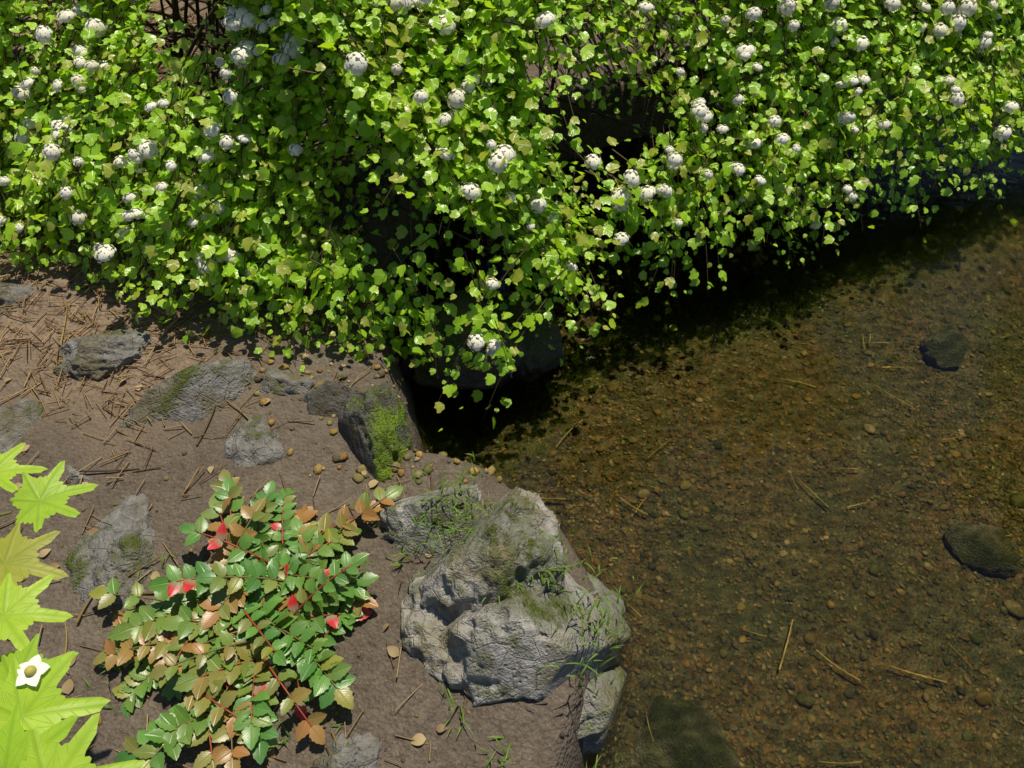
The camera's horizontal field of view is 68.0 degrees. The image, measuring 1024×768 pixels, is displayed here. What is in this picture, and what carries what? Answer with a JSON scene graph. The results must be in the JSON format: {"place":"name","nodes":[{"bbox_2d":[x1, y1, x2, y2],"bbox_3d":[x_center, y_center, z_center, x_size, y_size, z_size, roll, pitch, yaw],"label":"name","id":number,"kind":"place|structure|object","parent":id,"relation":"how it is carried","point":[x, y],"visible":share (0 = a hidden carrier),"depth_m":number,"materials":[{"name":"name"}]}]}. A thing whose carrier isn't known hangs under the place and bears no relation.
{"place":"outdoors","nodes":[
{"label":"outdoors","id":0,"kind":"place"},
{"bbox_2d":[0,0,1019,767],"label":"ground","id":1,"kind":"structure","parent":0,"point":[392,706],"depth_m":1.74,"materials":[{"name":"brown soil"}]},
{"bbox_2d":[0,443,145,767],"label":"thimbleberry","id":2,"kind":"object","parent":1,"relation":"on","point":[34,729],"depth_m":0.73,"materials":[{"name":"green plant"}]},
{"bbox_2d":[16,654,49,686],"bbox_3d":[-0.439,0.261,0.694,0.031,0.010,0.029,0,52,0],"label":"flower","id":3,"kind":"object","parent":2,"relation":"attached to","point":[31,671],"visible":1,"depth_m":0.69,"materials":[{"name":"white plant"}]},
{"bbox_2d":[0,185,365,743],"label":"twigs","id":4,"kind":"object","parent":1,"relation":"on","point":[147,593],"visible":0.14,"depth_m":1.81,"materials":[{"name":"brown wood"}]},
{"bbox_2d":[0,283,381,767],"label":"bank rocks","id":5,"kind":"object","parent":1,"relation":"on","point":[121,548],"visible":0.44,"depth_m":1.81,"materials":[{"name":"grey stone"}]},
{"bbox_2d":[0,378,446,767],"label":"dry leaves","id":6,"kind":"object","parent":1,"relation":"on","point":[68,686],"visible":0.49,"depth_m":1.49,"materials":[{"name":"brown plant"}]},
{"bbox_2d":[89,469,402,767],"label":"oregon grape","id":7,"kind":"object","parent":1,"relation":"on","point":[206,594],"depth_m":1.46,"materials":[{"name":"green plant"}]},
{"bbox_2d":[4,160,581,764],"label":"stream pebbles","id":8,"kind":"object","parent":1,"relation":"on","point":[358,476],"depth_m":1.82,"materials":[{"name":"brown stone"}]},
{"bbox_2d":[0,3,596,767],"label":"pine needles","id":9,"kind":"object","parent":1,"relation":"on","point":[86,315],"visible":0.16,"depth_m":1.96,"materials":[{"name":"brown plant"}]},
{"bbox_2d":[69,400,600,767],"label":"ground sprouts","id":10,"kind":"object","parent":1,"relation":"on","point":[398,563],"visible":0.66,"depth_m":1.42,"materials":[{"name":"green plant"}]},
{"bbox_2d":[303,380,412,481],"bbox_3d":[-0.363,0.153,1.913,0.377,0.444,0.250,35,60,24],"label":"mossy rock","id":11,"kind":"object","parent":1,"relation":"on","point":[374,428],"visible":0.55,"depth_m":1.76,"materials":[{"name":"stone"}]},
{"bbox_2d":[401,290,563,389],"bbox_3d":[-0.093,-0.118,2.193,0.486,0.430,0.321,-13,53,-10],"label":"dark boulder","id":12,"kind":"object","parent":1,"relation":"on","point":[539,355],"visible":0.48,"depth_m":2.10,"materials":[{"name":"black stone"}]},
{"bbox_2d":[376,484,631,754],"bbox_3d":[-0.052,0.457,1.600,0.650,0.461,0.444,20,55,15],"label":"rock","id":13,"kind":"object","parent":1,"relation":"on","point":[457,633],"visible":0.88,"depth_m":1.46,"materials":[{"name":"grey stone"}]},
{"bbox_2d":[400,454,642,687],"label":"grass tufts","id":14,"kind":"object","parent":13,"relation":"on","point":[602,612],"visible":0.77,"depth_m":1.48,"materials":[{"name":"green plant"}]},
{"bbox_2d":[0,0,1023,431],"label":"ninebark","id":15,"kind":"object","parent":1,"relation":"on","point":[352,106],"depth_m":1.97,"materials":[{"name":"green plant"}]},
{"bbox_2d":[396,21,1023,767],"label":"stream water","id":16,"kind":"structure","parent":0,"point":[790,501],"depth_m":2.01,"materials":[{"name":"brown liquid"}]}
]}

